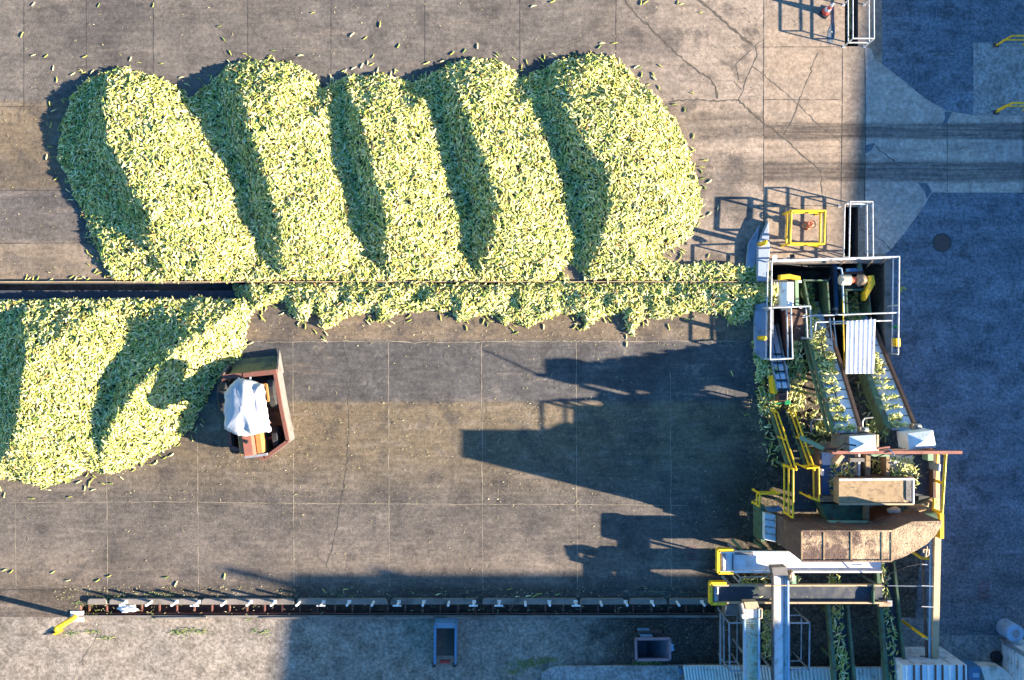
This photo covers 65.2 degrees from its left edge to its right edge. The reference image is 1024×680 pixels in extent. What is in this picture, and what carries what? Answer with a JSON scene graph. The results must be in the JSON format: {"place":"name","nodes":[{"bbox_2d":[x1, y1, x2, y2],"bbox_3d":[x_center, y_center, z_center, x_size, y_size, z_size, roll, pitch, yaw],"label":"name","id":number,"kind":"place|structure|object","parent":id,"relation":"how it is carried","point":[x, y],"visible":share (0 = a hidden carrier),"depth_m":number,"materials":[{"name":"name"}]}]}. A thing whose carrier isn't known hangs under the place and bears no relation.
{"place":"outdoors","nodes":[
{"label":"outdoors","id":0,"kind":"place"},
{"bbox_2d":[0,617,717,679],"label":"gravel ground","id":1,"kind":"structure","parent":0,"point":[397,649],"depth_m":30.00,"materials":[{"name":"gravel"}]},
{"bbox_2d":[53,611,83,631],"bbox_3d":[-16.293,10.353,29.320,0.479,1.360,0.399,0,90,0],"label":"bollard","id":2,"kind":"object","parent":1,"relation":"on","point":[74,616],"visible":1,"depth_m":29.71,"materials":[{"name":"metal"}]},
{"bbox_2d":[155,616,206,619],"bbox_3d":[-12.380,10.393,29.940,1.933,0.120,0.090,-1,90,0],"label":"wheel stop","id":3,"kind":"object","parent":1,"relation":"on","point":[189,617],"visible":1,"depth_m":29.88,"materials":[{"name":"concrete"}]},
{"bbox_2d":[336,616,384,619],"bbox_3d":[-5.657,10.393,29.940,1.833,0.120,0.090,-1,90,0],"label":"wheel stop","id":4,"kind":"object","parent":1,"relation":"on","point":[368,617],"visible":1,"depth_m":29.88,"materials":[{"name":"concrete"}]},
{"bbox_2d":[62,591,668,674],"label":"weeds","id":5,"kind":"object","parent":1,"relation":"on","point":[514,670],"visible":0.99,"depth_m":29.98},
{"bbox_2d":[386,616,434,619],"bbox_3d":[-3.795,10.393,29.940,1.813,0.120,0.090,-1,90,0],"label":"wheel stop","id":6,"kind":"object","parent":1,"relation":"on","point":[418,617],"visible":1,"depth_m":29.88,"materials":[{"name":"concrete"}]},
{"bbox_2d":[432,618,457,666],"bbox_3d":[-2.496,11.289,29.575,0.949,0.850,1.854,0,90,0],"label":"tipping bin","id":7,"kind":"object","parent":1,"relation":"on","point":[445,639],"visible":1,"depth_m":29.62,"materials":[{"name":"blue metal"}]},
{"bbox_2d":[542,665,684,679],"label":"loading slab","id":8,"kind":"structure","parent":1,"relation":"on","point":[613,672],"depth_m":29.90,"materials":[{"name":"concrete"}]},
{"bbox_2d":[634,628,670,660],"bbox_3d":[5.081,11.210,29.395,1.323,1.210,1.106,0,90,0],"label":"skip bin","id":9,"kind":"object","parent":1,"relation":"on","point":[649,646],"visible":1,"depth_m":29.25,"materials":[{"name":"metal"}]},
{"bbox_2d":[0,0,881,616],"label":"yard ground","id":10,"kind":"structure","parent":0,"point":[454,400],"depth_m":30.00,"materials":[{"name":"concrete"}]},
{"bbox_2d":[87,598,107,603],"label":"kerb block","id":11,"kind":"structure","parent":10,"relation":"on","point":[97,601],"depth_m":29.87,"materials":[{"name":"concrete"}]},
{"bbox_2d":[109,598,199,603],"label":"kerb block","id":12,"kind":"structure","parent":10,"relation":"on","point":[154,600],"depth_m":29.87,"materials":[{"name":"concrete"}]},
{"bbox_2d":[201,598,294,603],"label":"kerb block","id":13,"kind":"structure","parent":10,"relation":"on","point":[246,600],"depth_m":29.87,"materials":[{"name":"concrete"}]},
{"bbox_2d":[0,283,497,289],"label":"conveyor trench","id":14,"kind":"object","parent":10,"relation":"in","point":[115,286],"visible":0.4,"depth_m":30.75,"materials":[{"name":"concrete"}]},
{"bbox_2d":[0,290,243,298],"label":"trench floor belt","id":15,"kind":"object","parent":14,"relation":"on","point":[95,294],"visible":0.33,"depth_m":30.34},
{"bbox_2d":[217,349,294,459],"bbox_3d":[-9.461,2.470,28.821,2.268,2.382,3.918,-10,90,0],"label":"dumpster","id":16,"kind":"object","parent":10,"relation":"on","point":[242,402],"visible":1,"depth_m":28.95,"materials":[{"name":"red paint"}]},
{"bbox_2d":[297,598,387,603],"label":"kerb block","id":17,"kind":"structure","parent":10,"relation":"on","point":[343,600],"depth_m":29.87,"materials":[{"name":"concrete"}]},
{"bbox_2d":[11,340,745,592],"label":"slab joints","id":18,"kind":"object","parent":10,"relation":"on","point":[293,503],"visible":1,"depth_m":30.00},
{"bbox_2d":[0,281,766,281],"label":"trench edge","id":19,"kind":"object","parent":10,"relation":"on","point":[378,281],"visible":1,"depth_m":29.87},
{"bbox_2d":[80,605,716,614],"bbox_3d":[-4.250,10.120,30.200,23.900,0.400,0.380,0,90,0],"label":"drain trench","id":20,"kind":"object","parent":10,"relation":"in","point":[436,609],"visible":0.61,"depth_m":30.40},
{"bbox_2d":[117,605,138,612],"bbox_3d":[-14.362,10.045,29.936,0.871,0.356,0.283,0,90,0],"label":"plastic bag","id":21,"kind":"object","parent":20,"relation":"in","point":[126,608],"visible":1,"depth_m":29.89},
{"bbox_2d":[84,605,715,613],"bbox_3d":[-4.250,10.120,30.075,23.820,0.110,0.380,0,90,0],"label":"drain grid","id":22,"kind":"object","parent":20,"relation":"in","point":[396,613],"visible":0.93,"depth_m":30.02,"materials":[{"name":"red paint"}]},
{"bbox_2d":[79,615,717,617],"bbox_3d":[-4.250,10.350,29.980,23.900,0.080,0.080,0,90,0],"label":"trench edge","id":23,"kind":"object","parent":10,"relation":"on","point":[436,616],"visible":1,"depth_m":29.94,"materials":[{"name":"concrete"}]},
{"bbox_2d":[391,598,475,603],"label":"kerb block","id":24,"kind":"structure","parent":10,"relation":"on","point":[435,600],"depth_m":29.87,"materials":[{"name":"concrete"}]},
{"bbox_2d":[0,0,947,589],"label":"slab joints","id":25,"kind":"object","parent":10,"relation":"on","point":[86,76],"visible":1,"depth_m":30.00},
{"bbox_2d":[0,2,957,679],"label":"husk litter","id":26,"kind":"object","parent":10,"relation":"on","point":[498,440],"visible":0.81,"depth_m":29.98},
{"bbox_2d":[482,598,577,603],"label":"kerb block","id":27,"kind":"structure","parent":10,"relation":"on","point":[529,600],"depth_m":29.87,"materials":[{"name":"concrete"}]},
{"bbox_2d":[83,0,1023,656],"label":"slab cracks","id":28,"kind":"object","parent":10,"relation":"on","point":[761,122],"visible":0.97,"depth_m":30.00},
{"bbox_2d":[580,598,624,603],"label":"kerb block","id":29,"kind":"structure","parent":10,"relation":"on","point":[603,600],"depth_m":29.87,"materials":[{"name":"concrete"}]},
{"bbox_2d":[629,598,666,603],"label":"kerb block","id":30,"kind":"structure","parent":10,"relation":"on","point":[646,600],"depth_m":29.87,"materials":[{"name":"concrete"}]},
{"bbox_2d":[669,598,708,603],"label":"kerb block","id":31,"kind":"structure","parent":10,"relation":"on","point":[686,600],"depth_m":29.87,"materials":[{"name":"concrete"}]},
{"bbox_2d":[683,664,770,679],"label":"metal roof","id":32,"kind":"structure","parent":10,"relation":"on","point":[706,672],"depth_m":29.41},
{"bbox_2d":[745,225,759,267],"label":"guide kerb","id":33,"kind":"structure","parent":10,"relation":"on","point":[751,252],"depth_m":29.90,"materials":[{"name":"blue paint"}]},
{"bbox_2d":[753,302,767,358],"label":"guide block","id":34,"kind":"structure","parent":10,"relation":"on","point":[759,321],"depth_m":29.72,"materials":[{"name":"blue paint"}]},
{"bbox_2d":[755,221,769,280],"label":"guide block","id":35,"kind":"structure","parent":10,"relation":"on","point":[762,254],"depth_m":29.72,"materials":[{"name":"blue paint"}]},
{"bbox_2d":[763,308,792,359],"bbox_3d":[9.787,-0.223,29.521,0.914,0.958,1.960,0,90,0],"label":"bay railing","id":36,"kind":"object","parent":10,"relation":"on","point":[770,358],"visible":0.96,"depth_m":29.23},
{"bbox_2d":[762,305,811,339],"bbox_3d":[10.100,-0.649,29.511,1.669,0.978,1.262,0,90,0],"label":"bay railing","id":37,"kind":"object","parent":10,"relation":"on","point":[805,307],"visible":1,"depth_m":29.05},
{"bbox_2d":[770,666,882,679],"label":"metal roof","id":38,"kind":"structure","parent":10,"relation":"on","point":[861,672],"depth_m":29.54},
{"bbox_2d":[766,256,899,354],"bbox_3d":[11.748,-1.260,29.526,4.753,0.948,3.648,0,90,0],"label":"pit railing","id":39,"kind":"object","parent":10,"relation":"on","point":[842,258],"visible":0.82,"depth_m":29.08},
{"bbox_2d":[718,361,920,665],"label":"muddy ground","id":40,"kind":"structure","parent":0,"point":[866,647],"depth_m":30.00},
{"bbox_2d":[717,607,742,671],"bbox_3d":[7.962,10.896,29.189,0.556,1.622,1.749,0,90,0],"label":"pipe stand","id":41,"kind":"object","parent":40,"relation":"on","point":[735,659],"visible":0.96,"depth_m":29.07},
{"bbox_2d":[719,613,721,664],"bbox_3d":[7.690,11.062,29.500,0.080,0.080,1.967,0,90,0],"label":"pipe rail","id":42,"kind":"object","parent":41,"relation":"attached to","point":[720,638],"visible":1,"depth_m":29.47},
{"bbox_2d":[732,599,761,679],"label":"slat conveyor","id":43,"kind":"object","parent":40,"relation":"on","point":[749,614],"visible":0.97,"depth_m":28.23,"materials":[{"name":"metal"}]},
{"bbox_2d":[731,500,782,549],"bbox_3d":[9.075,6.888,29.275,1.109,1.450,2.138,31,90,0],"label":"vent box","id":44,"kind":"object","parent":40,"relation":"on","point":[763,525],"visible":0.94,"depth_m":28.85,"materials":[{"name":"white paint"}]},
{"bbox_2d":[751,488,780,507],"bbox_3d":[9.113,5.669,28.682,0.817,0.836,0.553,0,90,0],"label":"guard","id":45,"kind":"object","parent":40,"relation":"on","point":[771,492],"visible":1,"depth_m":28.59,"materials":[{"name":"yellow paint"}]},
{"bbox_2d":[760,564,789,679],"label":"trough conveyor","id":46,"kind":"object","parent":40,"relation":"on","point":[779,667],"visible":0.94,"depth_m":28.34,"materials":[{"name":"metal"}]},
{"bbox_2d":[769,408,815,470],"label":"stairs","id":47,"kind":"structure","parent":40,"relation":"on","point":[773,414],"depth_m":28.69,"materials":[{"name":"metal"}]},
{"bbox_2d":[787,309,803,357],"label":"bay floor","id":48,"kind":"structure","parent":40,"relation":"on","point":[797,324],"depth_m":30.12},
{"bbox_2d":[781,310,788,356],"bbox_3d":[10.274,-0.231,30.100,0.050,0.500,1.848,-2,90,0],"label":"bay plate","id":49,"kind":"object","parent":48,"relation":"on","point":[784,331],"visible":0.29,"depth_m":30.09,"materials":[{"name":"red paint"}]},
{"bbox_2d":[708,575,883,604],"bbox_3d":[10.215,9.095,29.330,6.262,1.340,0.827,0,90,0],"label":"cross belt","id":50,"kind":"object","parent":40,"relation":"on","point":[720,592],"visible":0.94,"depth_m":28.79,"materials":[{"name":"yellow paint"}]},
{"bbox_2d":[721,604,739,613],"bbox_3d":[7.960,9.634,28.900,0.689,0.400,0.421,0,90,0],"label":"grey cover","id":51,"kind":"object","parent":50,"relation":"attached to","point":[730,609],"visible":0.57,"depth_m":28.70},
{"bbox_2d":[870,581,891,606],"bbox_3d":[13.157,9.279,28.800,1.091,0.400,0.559,43,90,0],"label":"pulley motor","id":52,"kind":"object","parent":50,"relation":"attached to","point":[887,602],"visible":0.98,"depth_m":28.69,"materials":[{"name":"metal"}]},
{"bbox_2d":[775,460,816,511],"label":"platform deck","id":53,"kind":"structure","parent":40,"relation":"on","point":[803,476],"depth_m":28.05,"materials":[{"name":"metal"}]},
{"bbox_2d":[782,464,793,518],"bbox_3d":[9.521,5.203,27.558,0.100,0.983,1.744,0,90,0],"label":"platform railing","id":54,"kind":"object","parent":53,"relation":"attached to","point":[783,510],"visible":1,"depth_m":27.50,"materials":[{"name":"metal"}]},
{"bbox_2d":[796,461,819,501],"bbox_3d":[10.199,4.887,27.560,0.516,0.980,1.256,0,90,0],"label":"platform railing","id":55,"kind":"object","parent":53,"relation":"on","point":[808,495],"visible":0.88,"depth_m":27.28,"materials":[{"name":"metal"}]},
{"bbox_2d":[715,543,881,573],"bbox_3d":[10.302,7.933,29.290,5.927,1.420,0.902,0,90,0],"label":"cross belt","id":56,"kind":"object","parent":40,"relation":"on","point":[730,559],"visible":0.8,"depth_m":28.74,"materials":[{"name":"white paint"}]},
{"bbox_2d":[789,607,809,670],"bbox_3d":[10.205,10.877,29.189,0.764,1.622,1.711,0,90,0],"label":"pipe stand","id":57,"kind":"object","parent":40,"relation":"on","point":[801,623],"visible":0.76,"depth_m":28.48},
{"bbox_2d":[793,301,861,433],"bbox_3d":[11.433,0.821,29.387,1.105,4.626,4.808,2,90,0],"label":"inclined conveyor","id":58,"kind":"object","parent":40,"relation":"on","point":[847,401],"visible":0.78,"depth_m":28.50,"materials":[{"name":"metal"}]},
{"bbox_2d":[799,280,829,314],"bbox_3d":[11.431,-1.614,30.450,1.020,0.900,1.309,0,90,0],"label":"feed box","id":59,"kind":"object","parent":58,"relation":"attached to","point":[823,292],"visible":0.74,"depth_m":30.31,"materials":[{"name":"green paint"}]},
{"bbox_2d":[820,604,855,679],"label":"corn conveyor","id":60,"kind":"object","parent":40,"relation":"on","point":[830,653],"visible":0.82,"depth_m":29.11,"materials":[{"name":"green paint"}]},
{"bbox_2d":[814,299,891,368],"bbox_3d":[12.486,-0.161,30.300,2.492,3.400,2.648,-35,90,0],"label":"pipe scaffold","id":61,"kind":"object","parent":40,"relation":"on","point":[832,323],"visible":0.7,"depth_m":28.95,"materials":[{"name":"metal"}]},
{"bbox_2d":[845,319,875,373],"bbox_3d":[12.422,0.235,28.527,1.022,0.145,1.952,0,90,0],"label":"canopy sheet","id":62,"kind":"object","parent":61,"relation":"on","point":[860,344],"visible":1,"depth_m":28.52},
{"bbox_2d":[766,505,941,561],"bbox_3d":[11.736,6.610,28.027,4.611,3.945,1.405,0,90,0],"label":"rusty hood","id":63,"kind":"object","parent":40,"relation":"on","point":[839,542],"visible":0.88,"depth_m":26.10,"materials":[{"name":"brown metal"}]},
{"bbox_2d":[799,445,935,502],"bbox_3d":[12.762,4.816,28.625,4.367,2.750,1.877,0,90,0],"label":"sorting station","id":64,"kind":"object","parent":40,"relation":"on","point":[824,460],"visible":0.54,"depth_m":27.78,"materials":[{"name":"metal"}]},
{"bbox_2d":[833,477,913,504],"bbox_3d":[12.288,5.108,27.192,2.525,0.515,0.905,0,90,0],"label":"dusty tank","id":65,"kind":"object","parent":64,"relation":"on","point":[866,493],"visible":1,"depth_m":26.98,"materials":[{"name":"metal"}]},
{"bbox_2d":[815,497,937,522],"bbox_3d":[12.657,5.931,27.650,4.075,1.100,0.783,-3,90,0],"label":"chute","id":66,"kind":"object","parent":64,"relation":"attached to","point":[829,512],"visible":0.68,"depth_m":27.70,"materials":[{"name":"green paint"}]},
{"bbox_2d":[904,498,936,512],"bbox_3d":[14.090,5.715,27.544,1.219,0.385,0.628,0,90,0],"label":"waste heap","id":67,"kind":"object","parent":66,"relation":"on","point":[925,506],"visible":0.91,"depth_m":27.57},
{"bbox_2d":[823,447,961,453],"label":"brown beam","id":68,"kind":"structure","parent":64,"relation":"attached to","point":[895,451],"depth_m":26.60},
{"bbox_2d":[799,436,837,450],"bbox_3d":[10.892,3.652,27.950,1.687,0.413,0.440,7,90,0],"label":"catwalk","id":69,"kind":"object","parent":68,"relation":"attached to","point":[820,445],"visible":0.64,"depth_m":27.92,"materials":[{"name":"green paint"}]},
{"bbox_2d":[830,433,848,450],"bbox_3d":[11.130,3.455,27.200,0.156,1.200,0.484,0,90,0],"label":"side panel","id":70,"kind":"object","parent":68,"relation":"attached to","point":[838,440],"visible":0.86,"depth_m":27.10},
{"bbox_2d":[840,433,875,451],"bbox_3d":[11.636,3.425,26.845,0.886,0.910,0.532,-2,90,0],"label":"hood","id":71,"kind":"object","parent":68,"relation":"attached to","point":[864,441],"visible":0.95,"depth_m":26.52,"materials":[{"name":"white paint"}]},
{"bbox_2d":[897,428,935,449],"bbox_3d":[13.747,3.371,27.145,0.899,0.910,0.591,-7,90,0],"label":"hood","id":72,"kind":"object","parent":68,"relation":"attached to","point":[914,439],"visible":1,"depth_m":26.83,"materials":[{"name":"white paint"}]},
{"bbox_2d":[931,448,946,513],"bbox_3d":[14.571,4.842,27.475,0.106,1.050,2.108,4,90,0],"label":"platform railing","id":73,"kind":"object","parent":64,"relation":"on","point":[942,482],"visible":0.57,"depth_m":26.98,"materials":[{"name":"metal"}]},
{"bbox_2d":[836,302,916,433],"bbox_3d":[13.290,0.776,29.586,1.117,4.328,4.946,-3,90,0],"label":"inclined conveyor","id":74,"kind":"object","parent":40,"relation":"on","point":[880,413],"visible":0.59,"depth_m":28.54,"materials":[{"name":"metal"}]},
{"bbox_2d":[0,0,921,679],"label":"corn ears","id":75,"kind":"object","parent":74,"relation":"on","point":[464,172],"visible":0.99,"depth_m":29.36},
{"bbox_2d":[838,289,871,314],"bbox_3d":[12.954,-1.440,30.350,0.982,0.900,0.963,0,90,0],"label":"feed box","id":76,"kind":"object","parent":74,"relation":"attached to","point":[865,306],"visible":0.64,"depth_m":30.18,"materials":[{"name":"green paint"}]},
{"bbox_2d":[838,274,867,289],"bbox_3d":[12.823,-2.183,29.908,1.189,0.484,0.589,0,90,0],"label":"drive motor","id":77,"kind":"object","parent":76,"relation":"attached to","point":[858,281],"visible":0.99,"depth_m":29.79,"materials":[{"name":"metal"}]},
{"bbox_2d":[861,275,874,300],"bbox_3d":[13.323,-1.934,29.950,0.312,0.400,0.978,11,90,0],"label":"belt guard","id":78,"kind":"object","parent":77,"relation":"attached to","point":[868,287],"visible":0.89,"depth_m":29.75,"materials":[{"name":"yellow paint"}]},
{"bbox_2d":[869,560,905,679],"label":"corn conveyor","id":79,"kind":"object","parent":40,"relation":"on","point":[895,609],"visible":0.54,"depth_m":29.11,"materials":[{"name":"green paint"}]},
{"bbox_2d":[764,0,884,262],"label":"concrete apron","id":80,"kind":"object","parent":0,"point":[793,178],"visible":0.83,"depth_m":30.00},
{"bbox_2d":[781,209,825,247],"bbox_3d":[10.766,-4.110,29.544,1.383,0.872,1.305,0,90,0],"label":"guard rail","id":81,"kind":"object","parent":80,"relation":"on","point":[816,213],"visible":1,"depth_m":29.15,"materials":[{"name":"metal"}]},
{"bbox_2d":[819,3,833,18],"bbox_3d":[11.757,-12.279,29.605,0.346,0.790,0.392,38,90,0],"label":"traffic cone","id":82,"kind":"object","parent":80,"relation":"on","point":[825,12],"visible":1,"depth_m":29.83,"materials":[{"name":"orange plastic"}]},
{"bbox_2d":[778,260,884,263],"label":"pit kerb","id":83,"kind":"structure","parent":80,"relation":"on","point":[851,261],"depth_m":29.91,"materials":[{"name":"concrete"}]},
{"bbox_2d":[838,207,857,265],"bbox_3d":[12.710,-3.930,30.650,0.540,1.300,2.120,0,90,0],"label":"conveyor slot","id":84,"kind":"object","parent":80,"relation":"on","point":[854,232],"visible":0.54,"depth_m":30.50,"materials":[{"name":"metal"}]},
{"bbox_2d":[844,263,862,274],"bbox_3d":[12.846,-2.669,30.035,0.683,0.170,0.385,-3,90,0],"label":"slot crossbeam","id":85,"kind":"object","parent":84,"relation":"attached to","point":[858,270],"visible":1,"depth_m":30.00,"materials":[{"name":"blue metal"}]},
{"bbox_2d":[845,0,857,45],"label":"conveyor slot","id":86,"kind":"object","parent":80,"relation":"on","point":[855,18],"visible":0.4,"depth_m":30.41,"materials":[{"name":"metal"}]},
{"bbox_2d":[838,201,873,259],"bbox_3d":[12.675,-4.028,29.512,0.972,0.976,2.095,0,90,0],"label":"slot railing","id":87,"kind":"object","parent":80,"relation":"on","point":[849,203],"visible":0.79,"depth_m":29.50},
{"bbox_2d":[842,0,874,47],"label":"slot railing","id":88,"kind":"object","parent":80,"relation":"on","point":[868,38],"visible":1,"depth_m":29.57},
{"bbox_2d":[772,263,883,360],"bbox_3d":[11.850,-1.050,31.600,4.300,3.200,3.640,0,90,0],"label":"machine pit","id":89,"kind":"object","parent":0,"point":[823,273],"visible":0.31,"depth_m":32.57,"materials":[{"name":"concrete"}]},
{"bbox_2d":[771,309,773,357],"bbox_3d":[9.746,-0.230,30.020,0.100,0.120,1.921,0,90,0],"label":"bay edge","id":90,"kind":"object","parent":89,"relation":"attached to","point":[772,332],"visible":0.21,"depth_m":29.96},
{"bbox_2d":[768,324,790,400],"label":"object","id":91,"kind":"object","parent":89,"relation":"on","point":[777,390],"visible":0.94,"depth_m":29.69,"materials":[{"name":"metal"}]},
{"bbox_2d":[768,274,801,306],"bbox_3d":[10.224,-1.842,29.840,1.260,1.080,1.202,0,90,0],"label":"cross conveyor","id":92,"kind":"object","parent":89,"relation":"on","point":[788,293],"visible":0.88,"depth_m":29.55,"materials":[{"name":"metal"}]},
{"bbox_2d":[830,264,838,313],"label":"pit beam","id":93,"kind":"structure","parent":89,"relation":"attached to","point":[834,288],"depth_m":30.44,"materials":[{"name":"blue metal"}]},
{"bbox_2d":[802,312,897,317],"bbox_3d":[12.494,-0.941,29.536,3.210,0.928,0.104,-2,90,0],"label":"cross railing","id":94,"kind":"object","parent":89,"relation":"on","point":[803,316],"visible":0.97,"depth_m":29.08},
{"bbox_2d":[865,47,1023,253],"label":"concrete slab","id":95,"kind":"structure","parent":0,"point":[906,131],"depth_m":30.00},
{"bbox_2d":[828,8,951,197],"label":"tar patches","id":96,"kind":"object","parent":95,"relation":"on","point":[869,147],"visible":0.96,"depth_m":29.99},
{"bbox_2d":[882,0,1023,634],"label":"asphalt road","id":97,"kind":"structure","parent":0,"point":[978,406],"depth_m":30.00,"materials":[{"name":"asphalt"}]},
{"bbox_2d":[685,546,989,597],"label":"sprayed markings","id":98,"kind":"object","parent":97,"relation":"on","point":[978,587],"visible":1,"depth_m":29.99,"materials":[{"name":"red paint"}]},
{"bbox_2d":[883,259,890,359],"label":"pit kerb","id":99,"kind":"structure","parent":97,"relation":"on","point":[887,300],"depth_m":29.90,"materials":[{"name":"concrete"}]},
{"bbox_2d":[932,233,951,251],"bbox_3d":[16.120,-3.650,29.994,0.720,0.013,0.720,0,90,0],"label":"manhole cover","id":100,"kind":"object","parent":97,"relation":"on","point":[941,242],"visible":1,"depth_m":29.99,"materials":[{"name":"metal"}]},
{"bbox_2d":[996,618,1023,641],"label":"drum","id":101,"kind":"object","parent":97,"relation":"on","point":[1010,630],"visible":1,"depth_m":29.36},
{"bbox_2d":[902,618,1023,666],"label":"concrete pad","id":102,"kind":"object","parent":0,"point":[978,648],"visible":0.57,"depth_m":30.00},
{"bbox_2d":[881,647,966,679],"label":"white shed","id":103,"kind":"structure","parent":102,"relation":"on","point":[916,664],"depth_m":28.30,"materials":[{"name":"paint"}]},
{"bbox_2d":[931,454,940,658],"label":"side beam","id":104,"kind":"structure","parent":103,"relation":"attached to","point":[936,573],"depth_m":28.14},
{"bbox_2d":[887,538,933,658],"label":"standing pipes","id":105,"kind":"object","parent":104,"relation":"attached to","point":[929,638],"visible":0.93,"depth_m":28.40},
{"bbox_2d":[936,512,943,538],"bbox_3d":[14.732,6.384,27.750,0.128,0.700,0.840,0,90,0],"label":"yellow plate","id":106,"kind":"object","parent":104,"relation":"on","point":[940,534],"visible":0.43,"depth_m":27.40,"materials":[{"name":"paint"}]},
{"bbox_2d":[999,638,1023,679],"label":"ribbed shed","id":107,"kind":"structure","parent":102,"relation":"on","point":[1013,659],"depth_m":29.35,"materials":[{"name":"white paint"}]},
{"bbox_2d":[961,660,979,679],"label":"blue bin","id":108,"kind":"object","parent":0,"point":[973,670],"visible":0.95,"depth_m":29.40,"materials":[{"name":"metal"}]},
{"bbox_2d":[973,661,1015,679],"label":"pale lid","id":109,"kind":"object","parent":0,"point":[991,671],"visible":0.94,"depth_m":29.50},
{"bbox_2d":[990,651,1002,662],"bbox_3d":[18.120,11.850,29.935,0.440,0.130,0.440,0,90,0],"label":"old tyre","id":110,"kind":"object","parent":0,"point":[996,656],"visible":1,"depth_m":29.88,"materials":[{"name":"rubber"}]},
{"bbox_2d":[973,43,1023,114],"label":"concrete ramp","id":111,"kind":"structure","parent":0,"point":[998,77],"depth_m":30.00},
{"bbox_2d":[993,102,1023,113],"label":"handrail","id":112,"kind":"object","parent":111,"relation":"on","point":[998,110],"visible":1,"depth_m":29.48,"materials":[{"name":"metal"}]},
{"bbox_2d":[993,35,1023,46],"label":"handrail","id":113,"kind":"object","parent":111,"relation":"on","point":[999,43],"visible":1,"depth_m":29.49,"materials":[{"name":"metal"}]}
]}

